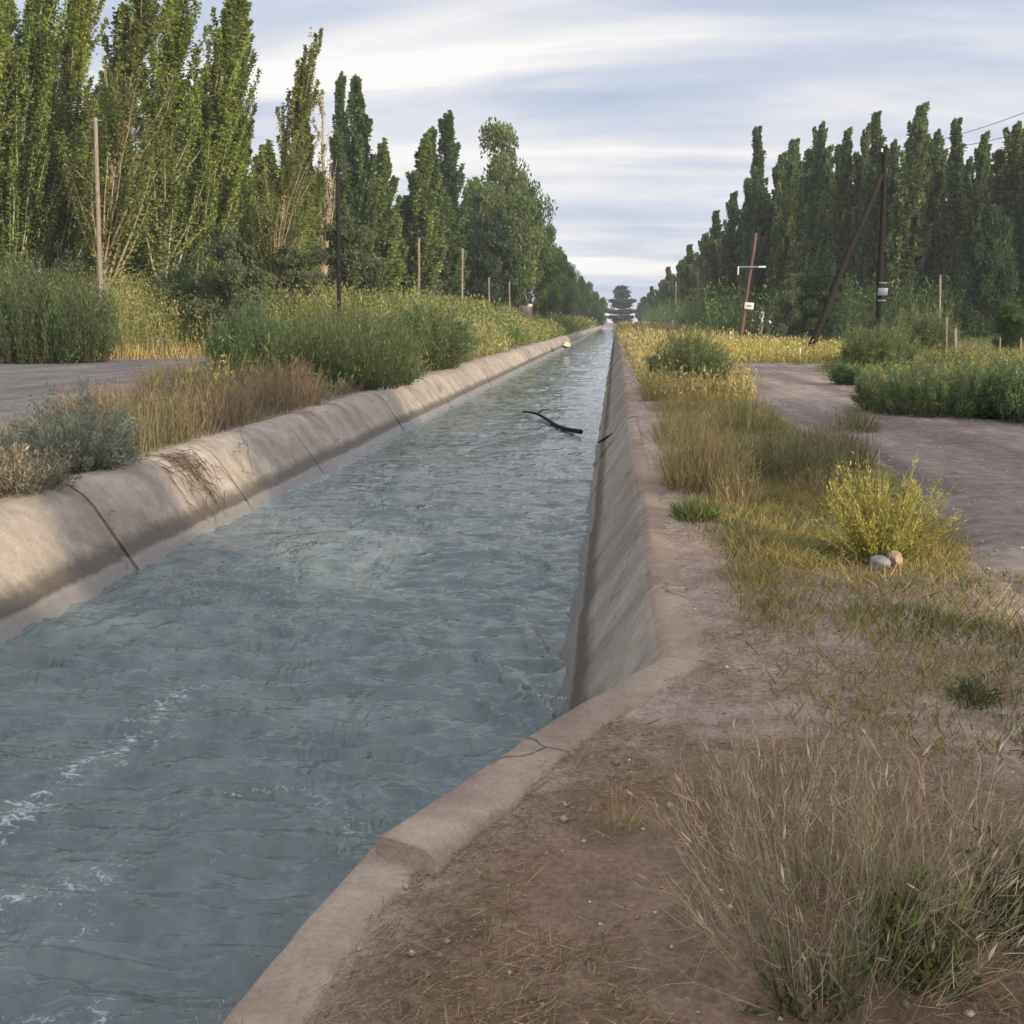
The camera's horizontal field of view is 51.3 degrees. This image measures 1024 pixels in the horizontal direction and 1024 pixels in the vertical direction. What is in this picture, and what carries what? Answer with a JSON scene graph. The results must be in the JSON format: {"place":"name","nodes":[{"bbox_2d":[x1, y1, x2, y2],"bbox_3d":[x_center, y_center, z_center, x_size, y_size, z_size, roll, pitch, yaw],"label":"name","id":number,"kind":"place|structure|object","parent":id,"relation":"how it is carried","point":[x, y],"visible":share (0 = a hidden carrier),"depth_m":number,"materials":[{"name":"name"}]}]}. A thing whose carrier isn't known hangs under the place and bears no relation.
{"place":"outdoors","nodes":[
{"label":"outdoors","id":0,"kind":"place"},
{"bbox_2d":[0,357,261,426],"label":"road","id":1,"kind":"structure","parent":0,"point":[19,381],"depth_m":30.73,"materials":[{"name":"asphalt"}]},
{"bbox_2d":[0,349,478,490],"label":"dry grass","id":2,"kind":"structure","parent":0,"point":[324,399],"depth_m":18.97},
{"bbox_2d":[0,327,614,1023],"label":"water","id":3,"kind":"structure","parent":0,"point":[232,751],"depth_m":7.25,"materials":[{"name":"liquid"}]},
{"bbox_2d":[0,323,1023,1023],"bbox_3d":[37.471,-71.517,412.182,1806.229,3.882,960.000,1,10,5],"label":"ground","id":4,"kind":"structure","parent":0,"point":[618,847],"depth_m":3.41,"materials":[{"name":"soil"}]},
{"bbox_2d":[0,0,30,176],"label":"poplar","id":5,"kind":"object","parent":4,"relation":"on","point":[6,49],"visible":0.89,"depth_m":54.96,"materials":[{"name":"green plant"}]},
{"bbox_2d":[0,437,82,497],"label":"sage bush","id":6,"kind":"object","parent":4,"relation":"on","point":[21,473],"visible":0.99,"depth_m":10.35,"materials":[{"name":"beige plant"}]},
{"bbox_2d":[0,0,84,293],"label":"poplar","id":7,"kind":"object","parent":4,"relation":"on","point":[25,191],"visible":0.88,"depth_m":56.41,"materials":[{"name":"green plant"}]},
{"bbox_2d":[0,237,124,363],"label":"weed bush","id":8,"kind":"object","parent":4,"relation":"on","point":[64,336],"visible":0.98,"depth_m":41.37,"materials":[{"name":"green plant"}]},
{"bbox_2d":[35,0,114,282],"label":"poplar","id":9,"kind":"object","parent":4,"relation":"on","point":[79,45],"visible":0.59,"depth_m":59.64,"materials":[{"name":"green plant"}]},
{"bbox_2d":[3,376,151,472],"bbox_3d":[-4.969,-1.006,12.070,1.561,1.146,1.646,-5,12,-28],"label":"sage bush","id":10,"kind":"object","parent":4,"relation":"on","point":[83,439],"visible":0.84,"depth_m":11.88,"materials":[{"name":"green plant"}]},
{"bbox_2d":[90,117,102,310],"bbox_3d":[-18.357,-12.167,47.580,0.786,10.328,0.230,1,10,5],"label":"utility pole","id":11,"kind":"object","parent":4,"relation":"on","point":[98,226],"visible":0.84,"depth_m":47.29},
{"bbox_2d":[32,371,198,421],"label":"grass clump","id":12,"kind":"object","parent":4,"relation":"on","point":[117,392],"visible":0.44,"depth_m":17.95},
{"bbox_2d":[52,0,178,327],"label":"poplar","id":13,"kind":"object","parent":4,"relation":"on","point":[118,216],"visible":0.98,"depth_m":52.76,"materials":[{"name":"plant"}]},
{"bbox_2d":[94,365,210,458],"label":"grass clump","id":14,"kind":"object","parent":4,"relation":"on","point":[158,430],"visible":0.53,"depth_m":14.07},
{"bbox_2d":[120,0,230,321],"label":"poplar","id":15,"kind":"object","parent":4,"relation":"on","point":[174,44],"visible":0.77,"depth_m":55.98,"materials":[{"name":"green plant"}]},
{"bbox_2d":[148,235,224,333],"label":"weed bush","id":16,"kind":"object","parent":4,"relation":"on","point":[189,282],"visible":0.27,"depth_m":52.29,"materials":[{"name":"green plant"}]},
{"bbox_2d":[125,344,263,396],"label":"grass clump","id":17,"kind":"object","parent":4,"relation":"on","point":[173,375],"visible":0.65,"depth_m":24.12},
{"bbox_2d":[58,339,351,360],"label":"dry grass","id":18,"kind":"structure","parent":4,"relation":"on","point":[147,356],"depth_m":47.83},
{"bbox_2d":[152,360,271,436],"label":"grass clump","id":19,"kind":"object","parent":4,"relation":"on","point":[223,403],"visible":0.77,"depth_m":16.30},
{"bbox_2d":[176,0,261,275],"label":"poplar","id":20,"kind":"object","parent":4,"relation":"on","point":[225,69],"visible":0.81,"depth_m":57.50,"materials":[{"name":"green plant"}]},
{"bbox_2d":[185,224,268,342],"bbox_3d":[-13.461,-10.384,50.577,3.818,6.330,3.634,-2,10,-13],"label":"willow tree","id":21,"kind":"object","parent":4,"relation":"on","point":[229,281],"visible":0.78,"depth_m":50.16,"materials":[{"name":"green plant"}]},
{"bbox_2d":[212,14,272,274],"bbox_3d":[-15.981,-19.397,61.319,4.077,17.632,3.326,-8,13,-39],"label":"poplar","id":22,"kind":"object","parent":4,"relation":"on","point":[247,237],"visible":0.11,"depth_m":60.80,"materials":[{"name":"green plant"}]},
{"bbox_2d":[200,289,301,376],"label":"weed bush","id":23,"kind":"object","parent":4,"relation":"on","point":[242,327],"visible":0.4,"depth_m":31.39,"materials":[{"name":"green plant"}]},
{"bbox_2d":[251,139,285,287],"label":"poplar","id":24,"kind":"object","parent":4,"relation":"on","point":[270,159],"visible":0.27,"depth_m":83.07,"materials":[{"name":"green plant"}]},
{"bbox_2d":[227,348,331,413],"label":"grass clump","id":25,"kind":"object","parent":4,"relation":"on","point":[298,387],"visible":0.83,"depth_m":20.06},
{"bbox_2d":[246,27,327,285],"bbox_3d":[-12.333,-18.288,59.336,4.795,16.117,3.917,1,10,7],"label":"poplar","id":26,"kind":"object","parent":4,"relation":"on","point":[303,103],"visible":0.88,"depth_m":58.52,"materials":[{"name":"plant"}]},
{"bbox_2d":[261,244,327,320],"bbox_3d":[-11.989,-12.145,58.164,3.725,4.816,3.913,4,12,19],"label":"willow tree","id":27,"kind":"object","parent":4,"relation":"on","point":[298,261],"visible":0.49,"depth_m":57.72,"materials":[{"name":"green plant"}]},
{"bbox_2d":[0,326,602,643],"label":"concrete bank","id":28,"kind":"structure","parent":4,"relation":"on","point":[92,534],"depth_m":12.75,"materials":[{"name":"concrete"}]},
{"bbox_2d":[148,446,234,522],"bbox_3d":[-4.026,-0.361,13.522,0.862,0.891,1.631,1,10,5],"label":"twig debris","id":29,"kind":"object","parent":28,"relation":"on","point":[192,466],"visible":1,"depth_m":13.42,"materials":[{"name":"brown plant"}]},
{"bbox_2d":[0,248,602,397],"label":"weed thicket","id":30,"kind":"object","parent":4,"relation":"on","point":[500,329],"visible":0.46,"depth_m":53.49,"materials":[{"name":"green plant"}]},
{"bbox_2d":[285,169,329,284],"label":"poplar","id":31,"kind":"object","parent":4,"relation":"on","point":[319,184],"visible":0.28,"depth_m":73.23,"materials":[{"name":"green plant"}]},
{"bbox_2d":[221,846,416,1023],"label":"channel wall","id":32,"kind":"structure","parent":4,"relation":"on","point":[331,925],"depth_m":2.94,"materials":[{"name":"concrete"}]},
{"bbox_2d":[311,94,336,282],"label":"dead poplar","id":33,"kind":"object","parent":4,"relation":"on","point":[328,215],"visible":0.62,"depth_m":78.53,"materials":[{"name":"brown wood"}]},
{"bbox_2d":[326,70,350,285],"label":"poplar","id":34,"kind":"object","parent":4,"relation":"on","point":[336,148],"visible":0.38,"depth_m":95.35,"materials":[{"name":"green plant"}]},
{"bbox_2d":[261,285,430,391],"bbox_3d":[-4.226,-4.465,27.382,4.017,2.597,6.452,1,10,5],"label":"weed bush","id":35,"kind":"object","parent":4,"relation":"on","point":[396,359],"visible":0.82,"depth_m":26.07,"materials":[{"name":"green plant"}]},
{"bbox_2d":[309,215,386,305],"bbox_3d":[-10.122,-14.672,65.746,4.851,7.220,5.096,-2,10,-11],"label":"willow tree","id":36,"kind":"object","parent":4,"relation":"on","point":[353,262],"visible":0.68,"depth_m":64.68,"materials":[{"name":"green plant"}]},
{"bbox_2d":[334,74,378,296],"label":"poplar","id":37,"kind":"object","parent":4,"relation":"on","point":[358,174],"visible":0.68,"depth_m":89.64,"materials":[{"name":"green plant"}]},
{"bbox_2d":[366,178,407,301],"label":"poplar","id":38,"kind":"object","parent":4,"relation":"on","point":[381,247],"visible":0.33,"depth_m":96.39,"materials":[{"name":"green plant"}]},
{"bbox_2d":[370,137,409,293],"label":"poplar","id":39,"kind":"object","parent":4,"relation":"on","point":[384,168],"visible":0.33,"depth_m":101.66,"materials":[{"name":"green plant"}]},
{"bbox_2d":[398,132,448,298],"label":"poplar","id":40,"kind":"object","parent":4,"relation":"on","point":[421,208],"visible":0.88,"depth_m":105.08,"materials":[{"name":"green plant"}]},
{"bbox_2d":[375,286,485,370],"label":"weed bush","id":41,"kind":"object","parent":4,"relation":"on","point":[448,337],"visible":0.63,"depth_m":35.83,"materials":[{"name":"green plant"}]},
{"bbox_2d":[422,126,452,299],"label":"poplar","id":42,"kind":"object","parent":4,"relation":"on","point":[440,192],"visible":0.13,"depth_m":108.80,"materials":[{"name":"green plant"}]},
{"bbox_2d":[436,109,471,248],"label":"poplar","id":43,"kind":"object","parent":4,"relation":"on","point":[448,147],"visible":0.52,"depth_m":119.30,"materials":[{"name":"green plant"}]},
{"bbox_2d":[436,196,471,296],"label":"poplar","id":44,"kind":"object","parent":4,"relation":"on","point":[452,260],"visible":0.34,"depth_m":115.78,"materials":[{"name":"green plant"}]},
{"bbox_2d":[463,206,524,310],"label":"broadleaf tree","id":45,"kind":"object","parent":4,"relation":"on","point":[483,241],"visible":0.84,"depth_m":129.86,"materials":[{"name":"green plant"}]},
{"bbox_2d":[461,117,545,309],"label":"cottonwood","id":46,"kind":"object","parent":4,"relation":"on","point":[503,170],"visible":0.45,"depth_m":132.36,"materials":[{"name":"green plant"}]},
{"bbox_2d":[0,232,1023,339],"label":"undergrowth","id":47,"kind":"object","parent":4,"relation":"on","point":[713,316],"visible":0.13,"depth_m":94.11,"materials":[{"name":"green plant"}]},
{"bbox_2d":[504,176,568,315],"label":"broadleaf tree","id":48,"kind":"object","parent":4,"relation":"on","point":[542,271],"visible":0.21,"depth_m":141.87,"materials":[{"name":"green plant"}]},
{"bbox_2d":[376,655,703,876],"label":"wing wall","id":49,"kind":"structure","parent":4,"relation":"on","point":[430,836],"depth_m":3.85,"materials":[{"name":"concrete"}]},
{"bbox_2d":[527,221,569,314],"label":"broadleaf tree","id":50,"kind":"object","parent":4,"relation":"on","point":[552,295],"visible":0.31,"depth_m":163.74,"materials":[{"name":"green plant"}]},
{"bbox_2d":[579,760,653,839],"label":"dry weed","id":51,"kind":"object","parent":4,"relation":"on","point":[628,815],"visible":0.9,"depth_m":3.54,"materials":[{"name":"brown plant"}]},
{"bbox_2d":[606,285,636,324],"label":"tiered conifer","id":52,"kind":"object","parent":4,"relation":"on","point":[622,301],"visible":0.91,"depth_m":406.04,"materials":[{"name":"grey plant"}]},
{"bbox_2d":[556,327,712,716],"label":"concrete bank","id":53,"kind":"structure","parent":4,"relation":"on","point":[626,617],"depth_m":8.17,"materials":[{"name":"concrete"}]},
{"bbox_2d":[627,356,684,400],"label":"grass clump","id":54,"kind":"object","parent":4,"relation":"on","point":[645,389],"visible":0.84,"depth_m":22.13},
{"bbox_2d":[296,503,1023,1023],"bbox_3d":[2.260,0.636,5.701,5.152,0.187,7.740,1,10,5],"label":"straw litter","id":55,"kind":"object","parent":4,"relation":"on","point":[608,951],"visible":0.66,"depth_m":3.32,"materials":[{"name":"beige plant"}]},
{"bbox_2d":[331,396,1023,1020],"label":"pebbles","id":56,"kind":"object","parent":4,"relation":"on","point":[671,946],"visible":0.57,"depth_m":3.65,"materials":[{"name":"grey stone"}]},
{"bbox_2d":[641,397,722,447],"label":"grass clump","id":57,"kind":"object","parent":4,"relation":"on","point":[661,430],"visible":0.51,"depth_m":14.43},
{"bbox_2d":[642,319,737,392],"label":"round bush","id":58,"kind":"object","parent":4,"relation":"on","point":[701,356],"visible":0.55,"depth_m":23.75,"materials":[{"name":"green plant"}]},
{"bbox_2d":[664,490,729,523],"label":"grass clump","id":59,"kind":"object","parent":4,"relation":"on","point":[677,511],"visible":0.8,"depth_m":8.85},
{"bbox_2d":[612,319,801,401],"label":"straw grass","id":60,"kind":"structure","parent":4,"relation":"on","point":[639,341],"depth_m":31.81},
{"bbox_2d":[641,401,774,496],"bbox_3d":[1.933,-0.652,10.570,1.330,0.903,1.868,1,10,5],"label":"grass clump","id":61,"kind":"object","parent":4,"relation":"on","point":[690,465],"visible":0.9,"depth_m":10.40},
{"bbox_2d":[705,210,725,309],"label":"poplar","id":62,"kind":"object","parent":4,"relation":"on","point":[715,243],"visible":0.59,"depth_m":145.48,"materials":[{"name":"green plant"}]},
{"bbox_2d":[711,190,742,315],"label":"poplar","id":63,"kind":"object","parent":4,"relation":"on","point":[730,252],"visible":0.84,"depth_m":133.74,"materials":[{"name":"green plant"}]},
{"bbox_2d":[700,456,776,509],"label":"grass clump","id":64,"kind":"object","parent":4,"relation":"on","point":[737,488],"visible":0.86,"depth_m":9.75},
{"bbox_2d":[731,169,766,312],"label":"poplar","id":65,"kind":"object","parent":4,"relation":"on","point":[753,217],"visible":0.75,"depth_m":121.89,"materials":[{"name":"green plant"}]},
{"bbox_2d":[706,389,794,434],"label":"grass clump","id":66,"kind":"object","parent":4,"relation":"on","point":[754,420],"visible":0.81,"depth_m":16.14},
{"bbox_2d":[742,125,774,333],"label":"poplar","id":67,"kind":"object","parent":4,"relation":"on","point":[758,159],"visible":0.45,"depth_m":124.80,"materials":[{"name":"green plant"}]},
{"bbox_2d":[688,332,850,363],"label":"straw grass","id":68,"kind":"structure","parent":4,"relation":"on","point":[765,351],"depth_m":44.22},
{"bbox_2d":[760,151,787,333],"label":"poplar","id":69,"kind":"object","parent":4,"relation":"on","point":[778,171],"visible":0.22,"depth_m":129.36,"materials":[{"name":"green plant"}]},
{"bbox_2d":[537,687,1023,1023],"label":"dry weed","id":70,"kind":"object","parent":4,"relation":"on","point":[861,870],"visible":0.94,"depth_m":2.67,"materials":[{"name":"beige plant"}]},
{"bbox_2d":[763,142,799,312],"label":"poplar","id":71,"kind":"object","parent":4,"relation":"on","point":[783,238],"visible":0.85,"depth_m":111.74,"materials":[{"name":"green plant"}]},
{"bbox_2d":[621,687,946,899],"bbox_3d":[0.805,0.835,3.248,1.000,0.507,0.882,1,10,5],"label":"dry weed","id":72,"kind":"object","parent":4,"relation":"on","point":[820,774],"visible":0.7,"depth_m":3.29,"materials":[{"name":"beige plant"}]},
{"bbox_2d":[768,273,807,338],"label":"willow tree","id":73,"kind":"object","parent":4,"relation":"on","point":[787,323],"visible":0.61,"depth_m":88.31,"materials":[{"name":"green plant"}]},
{"bbox_2d":[711,416,868,489],"bbox_3d":[2.877,-0.667,11.300,1.808,0.756,1.861,-8,13,-37],"label":"grass clump","id":74,"kind":"object","parent":4,"relation":"on","point":[779,459],"visible":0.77,"depth_m":11.09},
{"bbox_2d":[791,121,830,294],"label":"poplar","id":75,"kind":"object","parent":4,"relation":"on","point":[813,185],"visible":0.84,"depth_m":105.41,"materials":[{"name":"green plant"}]},
{"bbox_2d":[776,461,856,498],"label":"grass clump","id":76,"kind":"object","parent":4,"relation":"on","point":[818,482],"visible":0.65,"depth_m":10.43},
{"bbox_2d":[733,914,900,1022],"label":"green weed","id":77,"kind":"object","parent":4,"relation":"on","point":[789,1000],"visible":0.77,"depth_m":2.54,"materials":[{"name":"green plant"}]},
{"bbox_2d":[793,252,852,342],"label":"broadleaf tree","id":78,"kind":"object","parent":4,"relation":"on","point":[812,305],"visible":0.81,"depth_m":74.17,"materials":[{"name":"green plant"}]},
{"bbox_2d":[785,412,882,470],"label":"grass clump","id":79,"kind":"object","parent":4,"relation":"on","point":[859,447],"visible":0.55,"depth_m":12.57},
{"bbox_2d":[819,126,854,281],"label":"poplar","id":80,"kind":"object","parent":4,"relation":"on","point":[837,240],"visible":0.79,"depth_m":102.92,"materials":[{"name":"green plant"}]},
{"bbox_2d":[807,173,883,347],"bbox_3d":[14.921,-11.040,48.066,4.678,8.438,0.361,-6,12,-32],"label":"prop log","id":81,"kind":"object","parent":4,"relation":"on","point":[833,291],"visible":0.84,"depth_m":47.99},
{"bbox_2d":[841,123,871,310],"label":"poplar","id":82,"kind":"object","parent":4,"relation":"on","point":[859,251],"visible":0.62,"depth_m":101.60,"materials":[{"name":"green plant"}]},
{"bbox_2d":[824,397,891,432],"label":"grass clump","id":83,"kind":"object","parent":4,"relation":"on","point":[853,418],"visible":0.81,"depth_m":16.12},
{"bbox_2d":[720,333,1023,402],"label":"field weeds","id":84,"kind":"object","parent":4,"relation":"on","point":[967,353],"visible":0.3,"depth_m":37.85,"materials":[{"name":"green plant"}]},
{"bbox_2d":[861,110,892,308],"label":"poplar","id":85,"kind":"object","parent":4,"relation":"on","point":[874,168],"visible":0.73,"depth_m":97.63,"materials":[{"name":"green plant"}]},
{"bbox_2d":[836,309,923,371],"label":"weed bush","id":86,"kind":"object","parent":4,"relation":"on","point":[881,344],"visible":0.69,"depth_m":34.13,"materials":[{"name":"green plant"}]},
{"bbox_2d":[875,146,887,334],"bbox_3d":[17.178,-11.804,49.335,0.624,9.737,1.302,5,11,25],"label":"utility pole","id":87,"kind":"object","parent":4,"relation":"on","point":[881,291],"visible":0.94,"depth_m":49.11,"materials":[{"name":"wood"}]},
{"bbox_2d":[810,450,970,563],"bbox_3d":[2.580,-0.025,7.341,1.069,0.825,0.740,1,10,5],"label":"yellow bush","id":88,"kind":"object","parent":4,"relation":"on","point":[867,534],"visible":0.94,"depth_m":7.32,"materials":[{"name":"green plant"}]},
{"bbox_2d":[875,101,934,318],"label":"poplar","id":89,"kind":"object","parent":4,"relation":"on","point":[907,214],"visible":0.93,"depth_m":93.21,"materials":[{"name":"green plant"}]},
{"bbox_2d":[800,715,1023,952],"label":"dry weed","id":90,"kind":"object","parent":4,"relation":"on","point":[955,821],"visible":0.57,"depth_m":3.05,"materials":[{"name":"beige plant"}]},
{"bbox_2d":[840,836,985,1002],"bbox_3d":[1.012,1.022,2.664,0.348,0.339,0.283,1,10,5],"label":"green weed","id":91,"kind":"object","parent":4,"relation":"on","point":[931,972],"visible":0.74,"depth_m":2.65,"materials":[{"name":"green plant"}]},
{"bbox_2d":[876,300,965,353],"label":"hedge bush","id":92,"kind":"object","parent":4,"relation":"on","point":[932,331],"visible":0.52,"depth_m":46.64,"materials":[{"name":"green plant"}]},
{"bbox_2d":[910,128,946,309],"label":"poplar","id":93,"kind":"object","parent":4,"relation":"on","point":[934,159],"visible":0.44,"depth_m":96.94,"materials":[{"name":"green plant"}]},
{"bbox_2d":[847,350,1021,418],"bbox_3d":[7.779,-2.340,19.309,3.231,1.192,3.356,1,10,5],"label":"weed bush","id":94,"kind":"object","parent":4,"relation":"on","point":[932,392],"visible":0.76,"depth_m":18.63,"materials":[{"name":"green plant"}]},
{"bbox_2d":[934,117,974,316],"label":"poplar","id":95,"kind":"object","parent":4,"relation":"on","point":[953,226],"visible":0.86,"depth_m":93.12,"materials":[{"name":"green plant"}]},
{"bbox_2d":[954,130,990,295],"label":"poplar","id":96,"kind":"object","parent":4,"relation":"on","point":[982,161],"visible":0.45,"depth_m":96.45,"materials":[{"name":"green plant"}]},
{"bbox_2d":[939,671,1007,710],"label":"green weed","id":97,"kind":"object","parent":4,"relation":"on","point":[962,686],"visible":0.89,"depth_m":4.78,"materials":[{"name":"green plant"}]},
{"bbox_2d":[954,203,1018,341],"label":"broadleaf tree","id":98,"kind":"object","parent":4,"relation":"on","point":[990,249],"visible":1,"depth_m":82.61,"materials":[{"name":"green plant"}]},
{"bbox_2d":[951,811,1023,947],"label":"green weed","id":99,"kind":"object","parent":4,"relation":"on","point":[1018,858],"visible":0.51,"depth_m":2.83,"materials":[{"name":"green plant"}]},
{"bbox_2d":[968,353,1023,422],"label":"weed bush","id":100,"kind":"object","parent":4,"relation":"on","point":[1010,399],"visible":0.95,"depth_m":17.70,"materials":[{"name":"green plant"}]},
{"bbox_2d":[975,120,1023,299],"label":"poplar","id":101,"kind":"object","parent":4,"relation":"on","point":[1003,186],"visible":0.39,"depth_m":90.26,"materials":[{"name":"green plant"}]},
{"bbox_2d":[987,301,1023,352],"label":"broadleaf tree","id":102,"kind":"object","parent":4,"relation":"on","point":[1008,318],"visible":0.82,"depth_m":48.97,"materials":[{"name":"green plant"}]},
{"bbox_2d":[1004,133,1023,315],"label":"poplar","id":103,"kind":"object","parent":4,"relation":"on","point":[1018,236],"visible":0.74,"depth_m":89.26,"materials":[{"name":"green plant"}]},
{"bbox_2d":[3,0,1023,322],"label":"sky","id":104,"kind":"structure","parent":0,"point":[638,118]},
{"bbox_2d":[636,389,1023,763],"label":"grass","id":105,"kind":"structure","parent":0,"point":[787,552],"depth_m":6.55,"materials":[{"name":"plant"}]},
{"bbox_2d":[734,362,1023,595],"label":"dirt track","id":106,"kind":"structure","parent":0,"point":[802,386],"depth_m":13.48,"materials":[{"name":"soil"}]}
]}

